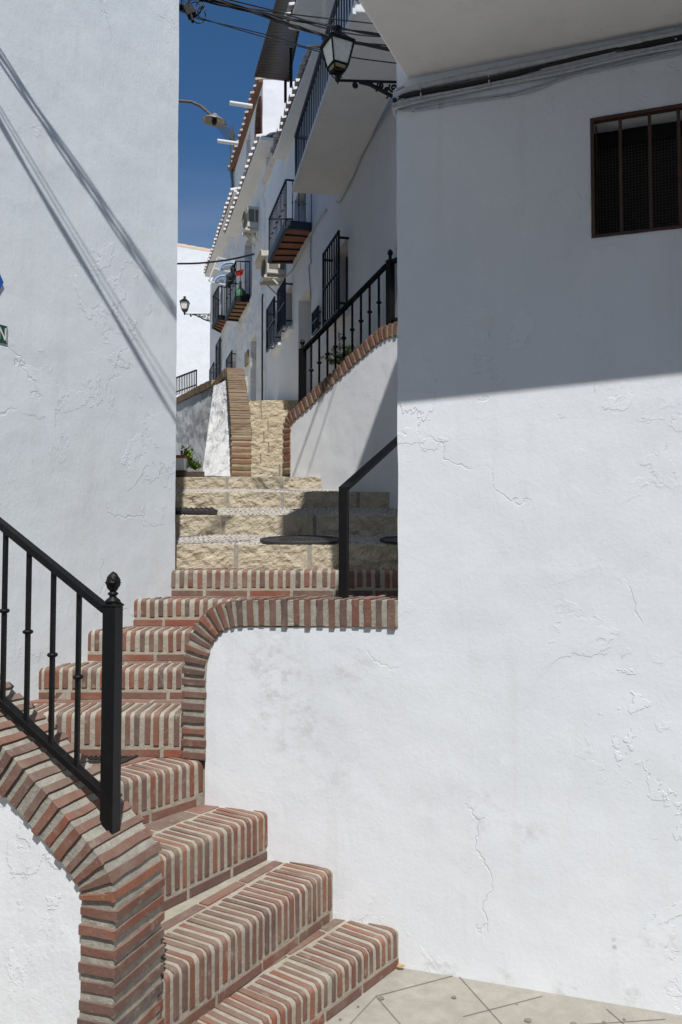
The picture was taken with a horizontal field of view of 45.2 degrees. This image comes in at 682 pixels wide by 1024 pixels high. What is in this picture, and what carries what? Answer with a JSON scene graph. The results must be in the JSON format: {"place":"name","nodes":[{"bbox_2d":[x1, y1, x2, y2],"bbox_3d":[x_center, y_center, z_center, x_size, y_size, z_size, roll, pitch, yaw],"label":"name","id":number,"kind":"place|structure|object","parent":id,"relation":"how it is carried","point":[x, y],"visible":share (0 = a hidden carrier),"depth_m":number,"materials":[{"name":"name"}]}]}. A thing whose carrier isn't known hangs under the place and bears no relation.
{"place":"outdoors","nodes":[
{"label":"outdoors","id":0,"kind":"place"},
{"bbox_2d":[85,755,137,763],"bbox_3d":[-1.036,1.045,3.496,0.326,0.016,0.204,-1,-3,17],"label":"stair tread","id":1,"kind":"object","parent":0,"point":[95,759],"visible":0.3,"depth_m":3.45,"materials":[{"name":"metal"}]},
{"bbox_2d":[178,0,322,248],"label":"sky","id":2,"kind":"structure","parent":0,"point":[218,63],"materials":[{"name":"blue"}]},
{"bbox_2d":[324,967,681,1023],"bbox_3d":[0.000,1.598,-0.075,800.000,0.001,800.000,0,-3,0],"label":"pavement","id":3,"kind":"structure","parent":0,"point":[432,1002],"depth_m":2.88,"materials":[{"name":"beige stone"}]},
{"bbox_2d":[0,682,164,1023],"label":"stair parapet","id":4,"kind":"structure","parent":3,"relation":"on","point":[82,916],"depth_m":2.29,"materials":[{"name":"brick"}]},
{"bbox_2d":[0,517,123,834],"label":"front railing","id":5,"kind":"object","parent":4,"relation":"on","point":[106,790],"visible":1,"depth_m":2.39,"materials":[{"name":"black metal"}]},
{"bbox_2d":[0,0,178,700],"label":"house","id":6,"kind":"structure","parent":3,"relation":"on","point":[89,94],"depth_m":4.14,"materials":[{"name":"white paint"}]},
{"bbox_2d":[0,325,7,343],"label":"street sign","id":7,"kind":"object","parent":6,"relation":"attached to","point":[3,333],"visible":1,"depth_m":3.71,"materials":[{"name":"green ceramic"}]},
{"bbox_2d":[179,0,205,23],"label":"cable anchor","id":8,"kind":"object","parent":6,"relation":"attached to","point":[188,9],"visible":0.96,"depth_m":5.45,"materials":[{"name":"black metal"}]},
{"bbox_2d":[196,18,320,49],"bbox_3d":[-0.465,-3.467,6.008,0.048,0.478,1.533,-2,-4,41],"label":"overhead cable","id":9,"kind":"object","parent":8,"relation":"attached to","point":[263,34],"visible":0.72,"depth_m":5.93,"materials":[{"name":"black rubber"}]},
{"bbox_2d":[213,1,372,23],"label":"overhead cable","id":10,"kind":"object","parent":8,"relation":"attached to","point":[313,16],"visible":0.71,"depth_m":5.12,"materials":[{"name":"black rubber"}]},
{"bbox_2d":[178,99,226,126],"bbox_3d":[-2.013,-5.008,10.246,1.172,0.350,0.315,0,-3,0],"label":"street lamp","id":11,"kind":"object","parent":6,"relation":"attached to","point":[213,119],"visible":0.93,"depth_m":10.24,"materials":[{"name":"metal"}]},
{"bbox_2d":[30,568,398,1023],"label":"brick staircase","id":12,"kind":"structure","parent":3,"relation":"on","point":[253,934],"depth_m":3.15,"materials":[{"name":"red brick"}]},
{"bbox_2d":[175,400,397,568],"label":"stone staircase","id":13,"kind":"structure","parent":12,"relation":"on","point":[268,498],"depth_m":5.61,"materials":[{"name":"stone"}]},
{"bbox_2d":[175,472,204,476],"bbox_3d":[-1.476,-0.194,7.617,0.395,0.250,1.288,0,-3,-10],"label":"planting bed","id":14,"kind":"object","parent":13,"relation":"on","point":[190,474],"visible":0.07,"depth_m":7.02,"materials":[{"name":"soil"}]},
{"bbox_2d":[176,455,187,471],"bbox_3d":[-1.405,-0.423,7.128,0.116,0.132,0.140,0,-3,0],"label":"plant pot","id":15,"kind":"object","parent":14,"relation":"on","point":[181,463],"visible":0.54,"depth_m":7.07,"materials":[{"name":"white ceramic"}]},
{"bbox_2d":[180,445,195,468],"bbox_3d":[-1.364,-0.493,7.334,0.151,0.212,0.157,0,-3,0],"label":"bed plant","id":16,"kind":"object","parent":14,"relation":"on","point":[188,454],"visible":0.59,"depth_m":7.30,"materials":[{"name":"green plant"}]},
{"bbox_2d":[187,460,202,469],"bbox_3d":[-1.275,-0.409,7.142,0.121,0.106,0.115,-1,-3,17],"label":"mossy shrub","id":17,"kind":"object","parent":14,"relation":"on","point":[195,465],"visible":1,"depth_m":7.13,"materials":[{"name":"green plant"}]},
{"bbox_2d":[175,507,217,513],"bbox_3d":[-1.061,-0.011,5.902,0.396,0.066,0.313,0,-3,0],"label":"metal plate","id":18,"kind":"object","parent":13,"relation":"on","point":[196,510],"visible":0.86,"depth_m":5.80,"materials":[{"name":"metal"}]},
{"bbox_2d":[176,367,251,476],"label":"stair side wall","id":19,"kind":"structure","parent":13,"relation":"on","point":[213,427],"depth_m":8.35,"materials":[{"name":"paint"}]},
{"bbox_2d":[260,535,338,544],"bbox_3d":[-0.258,0.179,5.268,0.524,0.070,0.522,0,-3,0],"label":"manhole cover","id":20,"kind":"object","parent":13,"relation":"on","point":[300,540],"visible":1,"depth_m":5.18,"materials":[{"name":"metal"}]},
{"bbox_2d":[282,322,397,508],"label":"retaining wall","id":21,"kind":"structure","parent":13,"relation":"on","point":[340,426],"depth_m":6.55,"materials":[{"name":"paint"}]},
{"bbox_2d":[298,249,397,404],"bbox_3d":[0.284,-1.513,6.527,0.055,1.101,1.934,2,-4,-42],"label":"railing","id":22,"kind":"object","parent":21,"relation":"on","point":[389,266],"visible":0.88,"depth_m":6.75,"materials":[{"name":"black metal"}]},
{"bbox_2d":[380,536,397,543],"bbox_3d":[0.512,0.179,5.268,0.524,0.070,0.522,0,-3,0],"label":"manhole cover","id":23,"kind":"object","parent":13,"relation":"on","point":[391,539],"visible":0.13,"depth_m":5.22,"materials":[{"name":"metal"}]},
{"bbox_2d":[181,0,681,1014],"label":"corner house","id":24,"kind":"structure","parent":3,"relation":"on","point":[461,756],"depth_m":3.08,"materials":[{"name":"white paint"}]},
{"bbox_2d":[198,0,388,49],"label":"overhead cable","id":25,"kind":"object","parent":24,"relation":"attached to","point":[292,24],"visible":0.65,"depth_m":5.12,"materials":[{"name":"black rubber"}]},
{"bbox_2d":[211,0,379,35],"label":"overhead cable","id":26,"kind":"object","parent":24,"relation":"attached to","point":[296,20],"visible":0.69,"depth_m":5.12,"materials":[{"name":"black rubber"}]},
{"bbox_2d":[197,16,395,63],"bbox_3d":[-0.189,-2.885,5.027,1.686,0.809,0.033,-1,-3,26],"label":"overhead cable","id":27,"kind":"object","parent":24,"relation":"attached to","point":[292,44],"visible":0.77,"depth_m":5.12,"materials":[{"name":"black rubber"}]},
{"bbox_2d":[210,0,389,51],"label":"overhead cable","id":28,"kind":"object","parent":24,"relation":"attached to","point":[299,29],"visible":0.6,"depth_m":5.16,"materials":[{"name":"black rubber"}]},
{"bbox_2d":[221,0,380,36],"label":"overhead cable","id":29,"kind":"object","parent":24,"relation":"attached to","point":[323,27],"visible":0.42,"depth_m":5.11,"materials":[{"name":"black rubber"}]},
{"bbox_2d":[229,0,379,35],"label":"overhead cable","id":30,"kind":"object","parent":24,"relation":"attached to","point":[291,15],"visible":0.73,"depth_m":5.17,"materials":[{"name":"black rubber"}]},
{"bbox_2d":[307,28,386,45],"bbox_3d":[-0.198,-3.022,5.059,1.627,0.874,0.036,-2,-3,29],"label":"overhead cable","id":31,"kind":"object","parent":24,"relation":"attached to","point":[371,43],"visible":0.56,"depth_m":4.82,"materials":[{"name":"black rubber"}]},
{"bbox_2d":[320,25,396,98],"bbox_3d":[0.132,-2.493,4.603,0.491,0.463,0.184,1,-3,-12],"label":"wall lantern","id":32,"kind":"object","parent":24,"relation":"attached to","point":[337,46],"depth_m":4.55,"materials":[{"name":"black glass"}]},
{"bbox_2d":[339,436,396,598],"bbox_3d":[0.236,-0.085,4.085,0.040,0.992,1.431,-1,-3,19],"label":"stair handrail","id":33,"kind":"object","parent":24,"relation":"on","point":[346,486],"visible":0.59,"depth_m":3.40,"materials":[{"name":"black metal"}]},
{"bbox_2d":[393,85,404,119],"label":"corner cable loops","id":34,"kind":"object","parent":24,"relation":"attached to","point":[396,90],"visible":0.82,"depth_m":3.29,"materials":[{"name":"white plastic"}]},
{"bbox_2d":[392,28,681,109],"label":"white cable bundle","id":35,"kind":"object","parent":24,"relation":"attached to","point":[585,63],"visible":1,"depth_m":3.09,"materials":[{"name":"white plastic"}]},
{"bbox_2d":[392,35,681,102],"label":"black cable bundle","id":36,"kind":"object","parent":24,"relation":"attached to","point":[652,43],"visible":1,"depth_m":3.11,"materials":[{"name":"black rubber"}]},
{"bbox_2d":[394,29,681,99],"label":"conduit","id":37,"kind":"object","parent":24,"relation":"attached to","point":[494,71],"visible":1,"depth_m":3.12,"materials":[{"name":"grey plastic"}]},
{"bbox_2d":[397,53,681,111],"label":"thin cable","id":38,"kind":"object","parent":24,"relation":"attached to","point":[439,106],"visible":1,"depth_m":3.11,"materials":[{"name":"plastic"}]},
{"bbox_2d":[415,48,681,108],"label":"thin cable","id":39,"kind":"object","parent":24,"relation":"attached to","point":[496,95],"visible":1,"depth_m":3.11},
{"bbox_2d":[590,103,681,237],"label":"window","id":40,"kind":"structure","parent":24,"relation":"in","point":[636,172],"depth_m":3.11,"materials":[{"name":"brown metal"}]},
{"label":"street","id":41,"kind":"structure","parent":0,"visible":0},
{"bbox_2d":[176,370,196,395],"bbox_3d":[-2.434,-2.015,12.808,0.026,0.295,0.775,2,-3,-37],"label":"railing","id":42,"kind":"object","parent":41,"relation":"on","point":[187,387],"visible":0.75,"depth_m":12.78,"materials":[{"name":"black metal"}]},
{"bbox_2d":[176,243,212,396],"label":"house","id":43,"kind":"structure","parent":41,"relation":"on","point":[193,331],"depth_m":23.81,"materials":[{"name":"white paint"}]},
{"bbox_2d":[204,132,275,400],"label":"rough plaster house","id":44,"kind":"structure","parent":41,"relation":"on","point":[235,334],"depth_m":14.67,"materials":[{"name":"white paint"}]},
{"bbox_2d":[179,296,209,321],"bbox_3d":[-3.538,-4.928,19.898,0.739,0.656,0.218,0,-3,0],"label":"wall lantern","id":45,"kind":"object","parent":44,"relation":"attached to","point":[184,303],"depth_m":19.87,"materials":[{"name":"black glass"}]},
{"bbox_2d":[209,362,213,379],"bbox_3d":[-2.914,-2.998,18.726,0.114,0.689,0.837,1,-3,-16],"label":"window","id":46,"kind":"structure","parent":44,"relation":"in","point":[211,371],"depth_m":18.71,"materials":[{"name":"black metal"}]},
{"bbox_2d":[177,253,254,264],"bbox_3d":[-1.969,-3.806,12.346,1.567,0.140,0.036,-1,-3,27],"label":"overhead cable","id":47,"kind":"object","parent":44,"relation":"attached to","point":[216,260],"visible":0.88,"depth_m":12.29,"materials":[{"name":"black rubber"}]},
{"bbox_2d":[215,337,221,378],"bbox_3d":[-2.675,-3.147,17.951,0.074,1.205,0.757,1,-3,-16],"label":"window","id":48,"kind":"structure","parent":44,"relation":"in","point":[219,340],"depth_m":17.93,"materials":[{"name":"black metal"}]},
{"bbox_2d":[219,279,223,314],"bbox_3d":[-2.489,-4.435,17.032,0.100,0.820,0.100,0,-3,0],"label":"rolled parasol","id":49,"kind":"object","parent":44,"relation":"on","point":[221,281],"visible":0.62,"depth_m":17.01,"materials":[{"name":"white fabric"}]},
{"bbox_2d":[208,257,235,284],"bbox_3d":[-2.095,-4.246,14.419,0.499,0.518,0.084,0,-3,0],"label":"clothes airer","id":50,"kind":"object","parent":44,"relation":"attached to","point":[222,267],"visible":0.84,"depth_m":14.44,"materials":[{"name":"white metal"}]},
{"bbox_2d":[225,265,235,287],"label":"dark clothes","id":51,"kind":"object","parent":50,"relation":"hanging from","point":[230,277],"visible":0.98,"depth_m":14.32,"materials":[{"name":"fabric"}]},
{"bbox_2d":[217,139,238,145],"bbox_3d":[-1.976,-6.455,14.301,0.366,0.072,0.066,1,-3,-18],"label":"pipe stub","id":52,"kind":"object","parent":44,"relation":"attached to","point":[222,141],"visible":1,"depth_m":14.28,"materials":[{"name":"white plastic"}]},
{"bbox_2d":[226,350,235,367],"bbox_3d":[-2.133,-2.785,15.924,0.114,0.543,0.795,1,-3,-16],"label":"window","id":53,"kind":"structure","parent":44,"relation":"in","point":[229,360],"depth_m":15.69,"materials":[{"name":"black metal"}]},
{"bbox_2d":[236,269,243,276],"bbox_3d":[-1.748,-4.130,14.124,0.130,0.135,0.085,0,-3,0],"label":"red cloth","id":54,"kind":"object","parent":44,"relation":"hanging from","point":[238,273],"visible":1,"depth_m":14.12,"materials":[{"name":"red fabric"}]},
{"bbox_2d":[236,281,245,295],"bbox_3d":[-1.754,-3.859,14.283,0.200,0.310,0.200,0,-3,0],"label":"potted plant","id":55,"kind":"object","parent":44,"relation":"on","point":[243,292],"visible":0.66,"depth_m":14.21,"materials":[{"name":"green plant"}]},
{"bbox_2d":[241,206,257,246],"bbox_3d":[-1.485,-4.684,13.452,0.240,0.563,0.325,1,-3,-20],"label":"cooling unit","id":56,"kind":"object","parent":44,"relation":"attached to","point":[250,221],"visible":0.99,"depth_m":13.32,"materials":[{"name":"beige plastic"}]},
{"bbox_2d":[227,77,294,187],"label":"arched upper house","id":57,"kind":"structure","parent":44,"relation":"on","point":[266,111],"depth_m":13.74,"materials":[{"name":"white paint"}]},
{"bbox_2d":[217,125,235,168],"bbox_3d":[-2.135,-6.874,15.374,0.341,0.925,0.297,-1,-3,17],"label":"television antenna","id":58,"kind":"object","parent":57,"relation":"attached to","point":[233,135],"visible":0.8,"depth_m":15.34,"materials":[{"name":"metal"}]},
{"bbox_2d":[230,169,233,187],"bbox_3d":[-2.194,-6.636,16.483,0.097,0.926,0.060,0,-3,0],"label":"downpipe","id":59,"kind":"object","parent":57,"relation":"attached to","point":[232,178],"visible":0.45,"depth_m":16.46,"materials":[{"name":"grey metal"}]},
{"bbox_2d":[229,101,252,108],"bbox_3d":[-1.571,-6.396,12.861,0.359,0.073,0.066,1,-3,-18],"label":"pipe stub","id":60,"kind":"object","parent":57,"relation":"attached to","point":[239,104],"visible":1,"depth_m":12.84,"materials":[{"name":"white plastic"}]},
{"bbox_2d":[261,294,263,399],"bbox_3d":[-1.206,-2.525,12.547,0.028,1.647,0.071,1,-3,-15],"label":"drainpipe","id":61,"kind":"object","parent":44,"relation":"attached to","point":[262,347],"visible":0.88,"depth_m":12.54,"materials":[{"name":"white plastic"}]},
{"bbox_2d":[262,0,397,399],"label":"building","id":62,"kind":"structure","parent":41,"relation":"on","point":[328,125],"depth_m":7.94,"materials":[{"name":"white paint"}]},
{"bbox_2d":[254,249,285,294],"bbox_3d":[-0.968,-3.231,11.232,0.357,0.540,0.592,1,-3,-14],"label":"cooling unit","id":63,"kind":"object","parent":62,"relation":"attached to","point":[273,274],"visible":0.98,"depth_m":11.01,"materials":[{"name":"beige plastic"}]},
{"bbox_2d":[266,296,281,355],"bbox_3d":[-0.941,-2.612,11.556,0.134,0.676,0.643,1,-3,-15],"label":"window","id":64,"kind":"structure","parent":62,"relation":"in","point":[270,332],"depth_m":11.54,"materials":[{"name":"black metal"}]},
{"bbox_2d":[254,0,298,102],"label":"corrugated awning","id":65,"kind":"object","parent":62,"relation":"attached to","point":[276,59],"visible":0.77,"depth_m":11.34,"materials":[{"name":"black metal"}]},
{"bbox_2d":[277,278,292,339],"bbox_3d":[-0.733,-2.661,10.764,0.134,0.658,0.543,1,-3,-15],"label":"window","id":66,"kind":"structure","parent":62,"relation":"in","point":[281,292],"depth_m":10.72,"materials":[{"name":"black metal"}]},
{"bbox_2d":[285,209,326,276],"bbox_3d":[-0.449,-3.174,9.845,0.020,0.075,2.302,1,-3,-15],"label":"facade cable","id":67,"kind":"object","parent":62,"relation":"attached to","point":[323,213],"visible":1,"depth_m":9.60,"materials":[{"name":"grey plastic"}]},
{"bbox_2d":[308,237,311,299],"bbox_3d":[-0.359,-2.825,9.486,0.016,0.750,0.130,1,-3,-15],"label":"facade cable","id":68,"kind":"object","parent":62,"relation":"attached to","point":[309,269],"visible":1,"depth_m":9.47,"materials":[{"name":"grey plastic"}]},
{"bbox_2d":[311,305,320,335],"bbox_3d":[-0.268,-2.124,9.107,0.064,0.260,0.308,1,-3,-15],"label":"window","id":69,"kind":"structure","parent":62,"relation":"in","point":[315,322],"depth_m":9.10,"materials":[{"name":"black metal"}]},
{"bbox_2d":[322,230,348,331],"bbox_3d":[0.017,-2.277,8.168,0.274,0.816,0.657,1,-3,-15],"label":"window","id":70,"kind":"structure","parent":62,"relation":"in","point":[334,274],"depth_m":8.09,"materials":[{"name":"black metal"}]},
{"bbox_2d":[336,102,391,202],"bbox_3d":[0.195,-3.193,7.397,0.016,0.135,1.851,1,-3,-15],"label":"facade cable","id":71,"kind":"object","parent":62,"relation":"attached to","point":[364,151],"visible":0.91,"depth_m":7.32,"materials":[{"name":"grey plastic"}]},
{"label":"terrace","id":72,"kind":"structure","parent":0,"visible":0},
{"bbox_2d":[320,332,357,364],"bbox_3d":[0.006,-1.390,7.044,0.309,0.281,0.286,2,-3,-32],"label":"arching plant","id":73,"kind":"object","parent":72,"relation":"on","point":[340,357],"visible":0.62,"depth_m":7.03,"materials":[{"name":"green plant"}]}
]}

